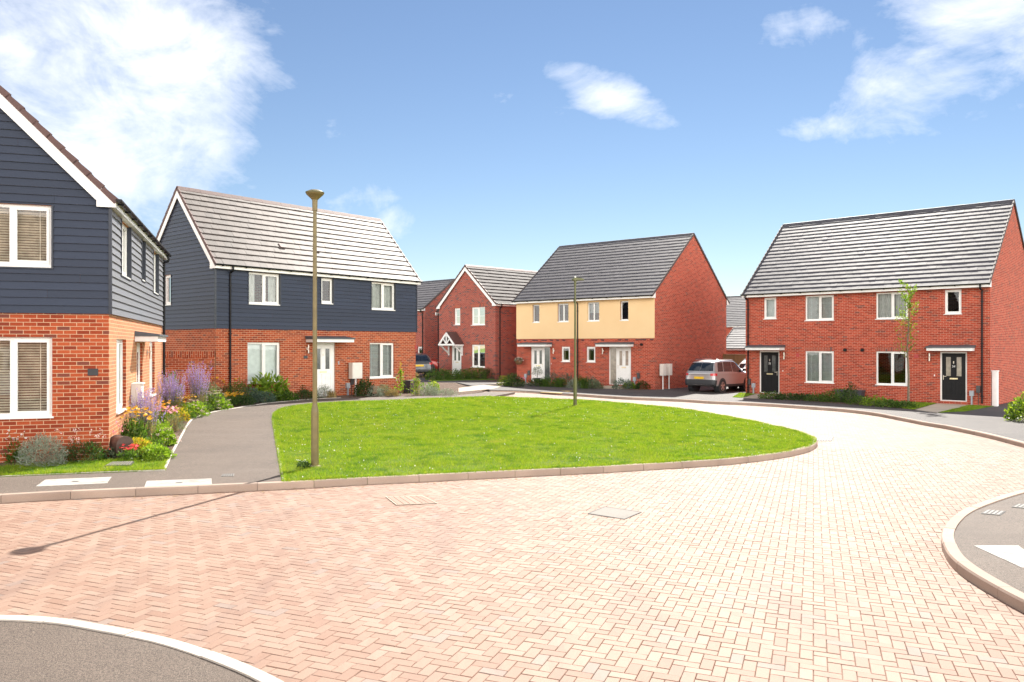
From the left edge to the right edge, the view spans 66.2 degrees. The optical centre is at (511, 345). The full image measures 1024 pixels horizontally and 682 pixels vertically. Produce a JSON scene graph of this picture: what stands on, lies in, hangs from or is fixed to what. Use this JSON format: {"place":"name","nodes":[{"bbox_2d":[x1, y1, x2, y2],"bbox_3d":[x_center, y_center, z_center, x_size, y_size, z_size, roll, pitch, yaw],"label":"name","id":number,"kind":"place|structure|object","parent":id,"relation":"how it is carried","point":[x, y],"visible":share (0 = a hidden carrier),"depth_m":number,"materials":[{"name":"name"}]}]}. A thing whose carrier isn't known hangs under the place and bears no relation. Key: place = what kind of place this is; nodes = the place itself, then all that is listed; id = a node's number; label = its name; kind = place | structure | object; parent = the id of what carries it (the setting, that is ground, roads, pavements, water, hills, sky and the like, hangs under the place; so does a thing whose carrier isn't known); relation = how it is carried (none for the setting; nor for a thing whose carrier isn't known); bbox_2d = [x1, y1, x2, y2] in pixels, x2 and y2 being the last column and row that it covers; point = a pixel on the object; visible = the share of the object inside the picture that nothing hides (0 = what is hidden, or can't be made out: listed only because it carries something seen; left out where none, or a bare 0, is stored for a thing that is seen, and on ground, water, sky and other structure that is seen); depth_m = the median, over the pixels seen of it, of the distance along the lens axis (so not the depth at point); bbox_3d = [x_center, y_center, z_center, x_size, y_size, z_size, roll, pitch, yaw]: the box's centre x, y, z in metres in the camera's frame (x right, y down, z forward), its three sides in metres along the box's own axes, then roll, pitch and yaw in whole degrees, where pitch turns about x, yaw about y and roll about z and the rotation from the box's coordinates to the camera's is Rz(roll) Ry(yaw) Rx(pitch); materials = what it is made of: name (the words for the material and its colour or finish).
{"place":"outdoors","nodes":[
{"label":"outdoors","id":0,"kind":"place"},
{"bbox_2d":[0,459,162,476],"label":"lawn","id":1,"kind":"structure","parent":0,"point":[79,469],"depth_m":13.93,"materials":[{"name":"green plant"}]},
{"bbox_2d":[0,621,256,681],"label":"footway","id":2,"kind":"structure","parent":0,"point":[36,652],"depth_m":5.85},
{"bbox_2d":[0,382,482,465],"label":"garden soil","id":3,"kind":"structure","parent":0,"point":[454,386],"depth_m":32.13,"materials":[{"name":"brown soil"}]},
{"bbox_2d":[1,430,31,461],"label":"flower clump","id":4,"kind":"object","parent":3,"relation":"on","point":[14,447],"visible":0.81,"depth_m":14.73,"materials":[{"name":"green plant"}]},
{"bbox_2d":[14,432,68,466],"bbox_3d":[-8.623,1.900,14.364,0.972,0.694,0.805,0,0,0],"label":"shrub","id":5,"kind":"object","parent":3,"relation":"on","point":[38,443],"visible":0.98,"depth_m":14.31,"materials":[{"name":"green plant"}]},
{"bbox_2d":[55,428,109,462],"bbox_3d":[-8.174,1.921,15.018,0.979,0.728,1.062,0,0,0],"label":"shrub","id":6,"kind":"object","parent":3,"relation":"on","point":[99,449],"visible":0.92,"depth_m":14.88,"materials":[{"name":"green plant"}]},
{"bbox_2d":[110,435,133,458],"bbox_3d":[-7.684,1.984,15.439,0.419,0.433,0.329,0,0,40],"label":"hose case","id":7,"kind":"object","parent":3,"relation":"on","point":[117,442],"visible":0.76,"depth_m":15.33,"materials":[{"name":"brown plastic"}]},
{"bbox_2d":[109,443,143,460],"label":"flower clump","id":8,"kind":"object","parent":3,"relation":"on","point":[130,454],"visible":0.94,"depth_m":15.10,"materials":[{"name":"green plant"}]},
{"bbox_2d":[120,405,153,441],"bbox_3d":[-8.151,1.784,16.846,0.843,0.986,0.903,0,0,-39],"label":"flower clump","id":9,"kind":"object","parent":3,"relation":"on","point":[140,428],"visible":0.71,"depth_m":16.89,"materials":[{"name":"green plant"}]},
{"bbox_2d":[127,434,154,455],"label":"flowers","id":10,"kind":"object","parent":3,"relation":"on","point":[140,441],"visible":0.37,"depth_m":15.65,"materials":[{"name":"yellow plant"}]},
{"bbox_2d":[128,386,167,438],"bbox_3d":[-8.312,1.565,17.905,0.895,1.278,0.808,0,0,0],"label":"lavender bush","id":11,"kind":"object","parent":3,"relation":"on","point":[145,402],"visible":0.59,"depth_m":17.83,"materials":[{"name":"purple plant"}]},
{"bbox_2d":[138,441,176,460],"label":"shrub","id":12,"kind":"object","parent":3,"relation":"on","point":[150,450],"visible":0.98,"depth_m":15.19,"materials":[{"name":"green plant"}]},
{"bbox_2d":[151,427,180,445],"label":"flower clump","id":13,"kind":"object","parent":3,"relation":"on","point":[170,438],"visible":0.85,"depth_m":17.36,"materials":[{"name":"green plant"}]},
{"bbox_2d":[154,405,180,427],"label":"flower clump","id":14,"kind":"object","parent":3,"relation":"on","point":[167,414],"visible":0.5,"depth_m":20.81,"materials":[{"name":"pink plant"}]},
{"bbox_2d":[157,370,187,416],"bbox_3d":[-10.215,1.418,23.310,1.121,1.394,1.148,0,0,28],"label":"lavender bush","id":15,"kind":"object","parent":3,"relation":"on","point":[170,391],"visible":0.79,"depth_m":23.27,"materials":[{"name":"purple plant"}]},
{"bbox_2d":[163,412,186,431],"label":"shrub","id":16,"kind":"object","parent":3,"relation":"on","point":[175,427],"visible":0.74,"depth_m":20.14,"materials":[{"name":"green plant"}]},
{"bbox_2d":[166,405,191,421],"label":"shrub","id":17,"kind":"object","parent":3,"relation":"on","point":[182,414],"visible":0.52,"depth_m":22.26,"materials":[{"name":"yellow plant"}]},
{"bbox_2d":[182,399,210,417],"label":"flower clump","id":18,"kind":"object","parent":3,"relation":"on","point":[197,405],"visible":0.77,"depth_m":23.33,"materials":[{"name":"green plant"}]},
{"bbox_2d":[182,361,211,410],"bbox_3d":[-9.736,1.276,24.435,0.840,1.630,0.848,0,0,-11],"label":"lavender bush","id":19,"kind":"object","parent":3,"relation":"on","point":[196,387],"visible":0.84,"depth_m":24.39,"materials":[{"name":"purple plant"}]},
{"bbox_2d":[187,380,228,409],"bbox_3d":[-9.844,1.595,25.442,1.317,1.057,1.341,0,0,0],"label":"shrub","id":20,"kind":"object","parent":3,"relation":"on","point":[217,391],"visible":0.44,"depth_m":25.31,"materials":[{"name":"green plant"}]},
{"bbox_2d":[202,388,230,410],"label":"flower clump","id":21,"kind":"object","parent":3,"relation":"on","point":[219,401],"visible":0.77,"depth_m":25.24,"materials":[{"name":"green plant"}]},
{"bbox_2d":[223,391,243,405],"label":"flower clump","id":22,"kind":"object","parent":3,"relation":"on","point":[232,395],"visible":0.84,"depth_m":26.54,"materials":[{"name":"orange plant"}]},
{"bbox_2d":[222,377,251,400],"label":"shrub","id":23,"kind":"object","parent":3,"relation":"on","point":[235,388],"visible":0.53,"depth_m":27.64,"materials":[{"name":"green plant"}]},
{"bbox_2d":[231,395,255,405],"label":"shrub","id":24,"kind":"object","parent":3,"relation":"on","point":[244,400],"visible":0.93,"depth_m":26.76,"materials":[{"name":"green plant"}]},
{"bbox_2d":[234,385,263,403],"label":"shrub","id":25,"kind":"object","parent":3,"relation":"on","point":[254,393],"visible":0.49,"depth_m":27.87,"materials":[{"name":"green plant"}]},
{"bbox_2d":[249,391,277,403],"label":"shrub","id":26,"kind":"object","parent":3,"relation":"on","point":[271,396],"visible":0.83,"depth_m":27.93,"materials":[{"name":"green plant"}]},
{"bbox_2d":[247,371,292,400],"bbox_3d":[-8.924,1.540,29.195,1.729,1.343,1.834,0,0,0],"label":"shrub","id":27,"kind":"object","parent":3,"relation":"on","point":[264,383],"visible":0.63,"depth_m":28.93,"materials":[{"name":"green plant"}]},
{"bbox_2d":[271,388,299,401],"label":"shrub","id":28,"kind":"object","parent":3,"relation":"on","point":[290,395],"visible":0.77,"depth_m":28.89,"materials":[{"name":"green plant"}]},
{"bbox_2d":[294,389,318,399],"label":"shrub","id":29,"kind":"object","parent":3,"relation":"on","point":[306,392],"visible":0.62,"depth_m":29.74,"materials":[{"name":"green plant"}]},
{"bbox_2d":[349,363,361,386],"bbox_3d":[-6.525,1.435,32.766,0.248,1.440,0.520,0,0,40],"label":"meter box","id":30,"kind":"object","parent":3,"relation":"on","point":[355,371],"visible":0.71,"depth_m":32.62,"materials":[{"name":"white paint"}]},
{"bbox_2d":[353,363,361,377],"bbox_3d":[-6.433,1.045,32.690,0.010,0.600,0.460,0,0,40],"label":"door","id":31,"kind":"structure","parent":30,"relation":"in","point":[357,367],"depth_m":32.68,"materials":[{"name":"white plastic"}]},
{"bbox_2d":[353,378,373,396],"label":"shrub","id":32,"kind":"object","parent":3,"relation":"on","point":[360,391],"visible":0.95,"depth_m":31.98,"materials":[{"name":"green plant"}]},
{"bbox_2d":[407,372,426,394],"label":"hollyhock","id":33,"kind":"object","parent":3,"relation":"on","point":[416,380],"visible":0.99,"depth_m":32.85,"materials":[{"name":"green plant"}]},
{"bbox_2d":[413,383,438,395],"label":"shrub","id":34,"kind":"object","parent":3,"relation":"on","point":[431,391],"visible":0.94,"depth_m":33.01,"materials":[{"name":"green plant"}]},
{"bbox_2d":[0,392,514,498],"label":"footway","id":35,"kind":"structure","parent":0,"point":[239,443],"depth_m":15.92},
{"bbox_2d":[36,477,110,486],"bbox_3d":[-7.113,2.220,12.795,1.000,0.029,0.648,0,0,-20],"label":"access cover","id":36,"kind":"object","parent":35,"relation":"on","point":[74,481],"visible":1,"depth_m":12.76,"materials":[{"name":"concrete"}]},
{"bbox_2d":[144,478,211,486],"bbox_3d":[-5.421,2.240,12.775,1.008,0.029,0.648,0,0,-20],"label":"access cover","id":37,"kind":"object","parent":35,"relation":"on","point":[178,482],"visible":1,"depth_m":12.78,"materials":[{"name":"concrete"}]},
{"bbox_2d":[162,398,326,470],"bbox_3d":[-7.921,2.189,22.315,2.979,0.335,16.786,0,0,-2],"label":"path edging","id":38,"kind":"object","parent":35,"relation":"on","point":[180,437],"visible":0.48,"depth_m":21.63,"materials":[{"name":"concrete"}]},
{"bbox_2d":[459,382,503,391],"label":"front path","id":39,"kind":"structure","parent":0,"point":[480,387],"depth_m":39.73,"materials":[{"name":"grey concrete"}]},
{"bbox_2d":[0,448,1023,681],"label":"road","id":40,"kind":"structure","parent":0,"point":[40,551],"depth_m":8.21,"materials":[{"name":"brick"}]},
{"bbox_2d":[385,495,436,504],"bbox_3d":[-1.557,2.381,12.080,0.614,0.032,0.768,0,0,-23],"label":"manhole cover","id":41,"kind":"object","parent":40,"relation":"on","point":[410,500],"visible":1,"depth_m":12.02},
{"bbox_2d":[588,506,641,519],"bbox_3d":[1.476,2.417,11.322,0.630,0.030,0.576,0,0,35],"label":"manhole cover","id":42,"kind":"object","parent":40,"relation":"on","point":[611,512],"visible":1,"depth_m":11.31,"materials":[{"name":"metal"}]},
{"bbox_2d":[0,0,1023,295],"label":"sky","id":43,"kind":"structure","parent":0,"point":[489,133],"materials":[{"name":"blue"}]},
{"bbox_2d":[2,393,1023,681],"bbox_3d":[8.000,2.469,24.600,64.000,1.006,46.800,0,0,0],"label":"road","id":44,"kind":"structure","parent":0,"point":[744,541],"depth_m":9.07,"materials":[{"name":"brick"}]},
{"bbox_2d":[0,434,816,502],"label":"kerb","id":45,"kind":"structure","parent":44,"relation":"on","point":[113,492],"depth_m":13.36,"materials":[{"name":"concrete"}]},
{"bbox_2d":[569,393,1023,447],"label":"kerb","id":46,"kind":"structure","parent":44,"relation":"on","point":[1010,441],"depth_m":29.89,"materials":[{"name":"concrete"}]},
{"bbox_2d":[941,489,1023,613],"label":"kerb","id":47,"kind":"structure","parent":44,"relation":"on","point":[961,564],"depth_m":8.40,"materials":[{"name":"concrete"}]},
{"bbox_2d":[1003,390,1023,421],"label":"shrub","id":48,"kind":"object","parent":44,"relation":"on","point":[1011,412],"visible":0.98,"depth_m":25.92,"materials":[{"name":"green plant"}]},
{"bbox_2d":[271,396,817,483],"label":"lawn","id":49,"kind":"structure","parent":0,"point":[385,471],"depth_m":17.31,"materials":[{"name":"green plant"}]},
{"bbox_2d":[305,189,323,466],"bbox_3d":[-3.673,-0.273,14.628,0.344,5.262,0.344,0,0,-17],"label":"street lamp","id":50,"kind":"object","parent":49,"relation":"on","point":[314,195],"visible":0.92,"depth_m":14.59,"materials":[{"name":"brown metal"}]},
{"bbox_2d":[572,276,583,404],"bbox_3d":[2.540,-0.128,30.299,0.460,5.105,0.236,0,0,-17],"label":"street lamp","id":51,"kind":"object","parent":49,"relation":"on","point":[574,279],"visible":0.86,"depth_m":30.23,"materials":[{"name":"grey metal"}]},
{"bbox_2d":[416,374,1023,441],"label":"footway","id":52,"kind":"structure","parent":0,"point":[991,420],"depth_m":32.84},
{"bbox_2d":[416,353,432,376],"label":"parked car","id":53,"kind":"object","parent":52,"relation":"on","point":[424,364],"visible":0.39,"depth_m":50.39,"materials":[{"name":"grey paint"}]},
{"bbox_2d":[503,372,525,386],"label":"shrub","id":54,"kind":"object","parent":52,"relation":"on","point":[515,380],"visible":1,"depth_m":42.74,"materials":[{"name":"green plant"}]},
{"bbox_2d":[685,359,745,392],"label":"parked car","id":55,"kind":"object","parent":52,"relation":"on","point":[719,375],"visible":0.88,"depth_m":40.59,"materials":[{"name":"silver metal"}]},
{"bbox_2d":[723,354,818,380],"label":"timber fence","id":56,"kind":"object","parent":52,"relation":"on","point":[737,359],"visible":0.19,"depth_m":48.91,"materials":[{"name":"brown wood"}]},
{"bbox_2d":[991,370,998,405],"bbox_3d":[20.218,1.850,32.846,0.240,1.620,0.300,0,0,43],"label":"service cabinet","id":57,"kind":"object","parent":52,"relation":"on","point":[995,387],"visible":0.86,"depth_m":32.74,"materials":[{"name":"white paint"}]},
{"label":"garden soil","id":58,"kind":"structure","parent":52,"relation":"on","visible":0},
{"bbox_2d":[611,377,632,389],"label":"shrub","id":59,"kind":"object","parent":58,"relation":"on","point":[619,382],"visible":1,"depth_m":42.59,"materials":[{"name":"green plant"}]},
{"bbox_2d":[483,390,1023,450],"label":"road","id":60,"kind":"structure","parent":0,"point":[910,439],"depth_m":24.01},
{"bbox_2d":[766,395,932,409],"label":"garden soil","id":61,"kind":"structure","parent":0,"point":[840,402],"depth_m":33.78,"materials":[{"name":"brown soil"}]},
{"bbox_2d":[815,390,844,401],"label":"ground cover","id":62,"kind":"object","parent":61,"relation":"on","point":[830,396],"visible":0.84,"depth_m":34.16,"materials":[{"name":"green plant"}]},
{"bbox_2d":[840,382,858,402],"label":"ground cover","id":63,"kind":"object","parent":61,"relation":"on","point":[850,393],"visible":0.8,"depth_m":33.83,"materials":[{"name":"green plant"}]},
{"bbox_2d":[843,395,877,404],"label":"ground cover","id":64,"kind":"object","parent":61,"relation":"on","point":[856,401],"visible":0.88,"depth_m":32.79,"materials":[{"name":"green plant"}]},
{"bbox_2d":[859,395,890,406],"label":"ground cover","id":65,"kind":"object","parent":61,"relation":"on","point":[878,398],"visible":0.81,"depth_m":32.09,"materials":[{"name":"green plant"}]},
{"bbox_2d":[887,400,918,407],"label":"ground cover","id":66,"kind":"object","parent":61,"relation":"on","point":[902,402],"visible":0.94,"depth_m":31.05,"materials":[{"name":"green plant"}]},
{"bbox_2d":[893,280,918,400],"bbox_3d":[16.497,-0.108,32.872,0.999,5.397,1.323,0,0,28],"label":"young tree","id":67,"kind":"object","parent":61,"relation":"on","point":[911,293],"visible":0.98,"depth_m":32.72,"materials":[{"name":"green plant"}]},
{"bbox_2d":[916,403,965,412],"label":"front path","id":68,"kind":"structure","parent":0,"point":[938,407],"depth_m":31.49,"materials":[{"name":"grey concrete"}]},
{"bbox_2d":[939,406,991,412],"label":"lawn","id":69,"kind":"structure","parent":0,"point":[967,410],"depth_m":30.16,"materials":[{"name":"green plant"}]},
{"bbox_2d":[0,392,989,480],"bbox_3d":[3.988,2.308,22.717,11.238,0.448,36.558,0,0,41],"label":"grass","id":70,"kind":"structure","parent":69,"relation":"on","point":[70,464],"depth_m":14.31,"materials":[{"name":"green plant"}]},
{"bbox_2d":[954,494,1023,592],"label":"footway","id":71,"kind":"structure","parent":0,"point":[976,527],"depth_m":9.75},
{"bbox_2d":[973,545,1023,567],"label":"access cover","id":72,"kind":"object","parent":71,"relation":"on","point":[1013,554],"visible":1,"depth_m":8.95,"materials":[{"name":"concrete"}]},
{"bbox_3d":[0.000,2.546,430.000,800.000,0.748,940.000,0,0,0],"label":"ground","id":73,"kind":"structure","parent":0,"visible":0},
{"bbox_2d":[0,85,170,462],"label":"detached house","id":74,"kind":"structure","parent":73,"relation":"on","point":[84,253],"depth_m":15.12,"materials":[{"name":"red brick"}]},
{"bbox_2d":[0,203,50,267],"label":"window","id":75,"kind":"structure","parent":74,"relation":"in","point":[13,261],"depth_m":15.01,"materials":[{"name":"white plastic"}]},
{"bbox_2d":[0,337,53,418],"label":"window","id":76,"kind":"structure","parent":74,"relation":"in","point":[15,413],"depth_m":15.04,"materials":[{"name":"white plastic"}]},
{"bbox_2d":[116,339,126,413],"bbox_3d":[-8.397,0.639,16.780,0.180,1.552,1.380,0,0,-18],"label":"window","id":77,"kind":"structure","parent":74,"relation":"in","point":[119,344],"depth_m":17.07,"materials":[{"name":"white plastic"}]},
{"bbox_2d":[122,223,130,279],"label":"window","id":78,"kind":"structure","parent":74,"relation":"in","point":[124,229],"depth_m":17.68,"materials":[{"name":"white plastic"}]},
{"bbox_2d":[0,615,283,681],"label":"kerb","id":79,"kind":"structure","parent":73,"relation":"on","point":[250,671],"depth_m":6.21,"materials":[{"name":"concrete"}]},
{"bbox_2d":[162,351,214,401],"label":"garden wall","id":80,"kind":"structure","parent":73,"relation":"on","point":[177,361],"depth_m":27.96,"materials":[{"name":"red brick"}]},
{"bbox_2d":[156,186,422,399],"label":"detached house","id":81,"kind":"structure","parent":73,"relation":"on","point":[239,285],"depth_m":30.87,"materials":[{"name":"red brick"}]},
{"bbox_2d":[165,275,171,305],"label":"window","id":82,"kind":"structure","parent":81,"relation":"in","point":[168,277],"depth_m":30.50,"materials":[{"name":"white plastic"}]},
{"bbox_2d":[247,342,278,383],"bbox_3d":[-9.419,0.637,29.719,0.250,1.620,1.530,0,0,40],"label":"window","id":83,"kind":"structure","parent":81,"relation":"in","point":[263,357],"depth_m":29.74,"materials":[{"name":"white plastic"}]},
{"bbox_2d":[249,272,279,305],"bbox_3d":[-9.429,-2.148,29.711,0.257,1.270,1.470,0,0,40],"label":"window","id":84,"kind":"structure","parent":81,"relation":"in","point":[273,279],"depth_m":29.91,"materials":[{"name":"white plastic"}]},
{"bbox_2d":[317,343,333,395],"bbox_3d":[-7.660,0.972,31.833,0.115,2.170,1.110,0,0,40],"label":"door","id":85,"kind":"structure","parent":81,"relation":"in","point":[325,351],"depth_m":31.92,"materials":[{"name":"white paint"}]},
{"bbox_2d":[369,343,395,378],"bbox_3d":[-5.708,0.629,34.206,0.262,1.637,1.520,0,0,40],"label":"window","id":86,"kind":"structure","parent":81,"relation":"in","point":[383,374],"depth_m":34.25,"materials":[{"name":"white plastic"}]},
{"bbox_2d":[372,282,394,310],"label":"window","id":87,"kind":"structure","parent":81,"relation":"in","point":[382,293],"depth_m":34.27,"materials":[{"name":"white plastic"}]},
{"bbox_2d":[416,279,453,373],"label":"detached house","id":88,"kind":"structure","parent":73,"relation":"on","point":[430,294],"depth_m":58.65,"materials":[{"name":"red brick"}]},
{"bbox_2d":[435,264,537,379],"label":"detached house","id":89,"kind":"structure","parent":73,"relation":"on","point":[475,306],"depth_m":52.32,"materials":[{"name":"red brick"}]},
{"bbox_2d":[452,345,460,373],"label":"door","id":90,"kind":"structure","parent":89,"relation":"in","point":[456,355],"depth_m":53.49,"materials":[{"name":"white paint"}]},
{"bbox_2d":[471,307,484,325],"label":"window","id":91,"kind":"structure","parent":89,"relation":"in","point":[478,313],"depth_m":51.87,"materials":[{"name":"white plastic"}]},
{"bbox_2d":[472,345,484,367],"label":"window","id":92,"kind":"structure","parent":89,"relation":"in","point":[478,351],"depth_m":51.87,"materials":[{"name":"white plastic"}]},
{"bbox_2d":[511,233,729,389],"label":"semi detached house","id":93,"kind":"structure","parent":73,"relation":"on","point":[646,307],"depth_m":45.85,"materials":[{"name":"red brick"}]},
{"bbox_2d":[531,347,549,381],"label":"door","id":94,"kind":"structure","parent":93,"relation":"in","point":[540,356],"depth_m":47.53,"materials":[{"name":"white paint"}]},
{"bbox_2d":[587,302,598,321],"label":"window","id":95,"kind":"structure","parent":93,"relation":"in","point":[593,305],"depth_m":45.22,"materials":[{"name":"white plastic"}]},
{"bbox_2d":[609,347,630,384],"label":"door","id":96,"kind":"structure","parent":93,"relation":"in","point":[619,357],"depth_m":44.04,"materials":[{"name":"white paint"}]},
{"bbox_2d":[726,296,745,336],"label":"detached house","id":97,"kind":"structure","parent":73,"relation":"on","point":[736,312],"depth_m":86.42,"materials":[{"name":"grey tile"}]},
{"bbox_2d":[726,327,745,353],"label":"garage","id":98,"kind":"structure","parent":73,"relation":"on","point":[736,340],"depth_m":60.12,"materials":[{"name":"grey tile"}]},
{"bbox_2d":[740,199,1023,405],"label":"semi detached house","id":99,"kind":"structure","parent":73,"relation":"on","point":[827,291],"depth_m":36.41,"materials":[{"name":"red brick"}]},
{"bbox_2d":[763,297,775,319],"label":"window","id":100,"kind":"structure","parent":99,"relation":"in","point":[769,303],"depth_m":39.33,"materials":[{"name":"white plastic"}]},
{"bbox_2d":[760,351,778,393],"bbox_3d":[12.885,1.323,39.248,1.050,2.120,0.115,0,0,43],"label":"door","id":101,"kind":"structure","parent":99,"relation":"in","point":[769,360],"depth_m":39.25,"materials":[{"name":"black paint"}]},
{"bbox_2d":[804,351,833,383],"bbox_3d":[14.728,1.004,37.543,1.480,1.637,0.237,0,0,43],"label":"window","id":102,"kind":"structure","parent":99,"relation":"in","point":[815,368],"depth_m":37.53,"materials":[{"name":"white plastic"}]},
{"bbox_2d":[806,295,833,320],"bbox_3d":[14.728,-1.802,37.543,1.480,1.290,0.237,0,0,43],"label":"window","id":103,"kind":"structure","parent":99,"relation":"in","point":[815,304],"depth_m":37.53,"materials":[{"name":"white plastic"}]},
{"bbox_2d":[875,292,907,319],"bbox_3d":[17.129,-1.802,35.343,1.480,1.290,0.262,0,0,43],"label":"window","id":104,"kind":"structure","parent":99,"relation":"in","point":[886,303],"depth_m":35.46,"materials":[{"name":"white plastic"}]},
{"bbox_2d":[875,351,907,385],"bbox_3d":[17.085,1.034,35.310,1.400,1.542,0.155,0,0,43],"label":"window","id":105,"kind":"structure","parent":99,"relation":"in","point":[892,383],"depth_m":35.31,"materials":[{"name":"white plastic"}]},
{"bbox_2d":[944,289,960,314],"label":"window","id":106,"kind":"structure","parent":99,"relation":"in","point":[957,290],"depth_m":33.67,"materials":[{"name":"white plastic"}]},
{"bbox_2d":[940,352,966,401],"bbox_3d":[18.936,1.323,33.653,1.040,2.120,0.115,0,0,43],"label":"door","id":107,"kind":"structure","parent":99,"relation":"in","point":[953,365],"depth_m":33.65,"materials":[{"name":"black paint"}]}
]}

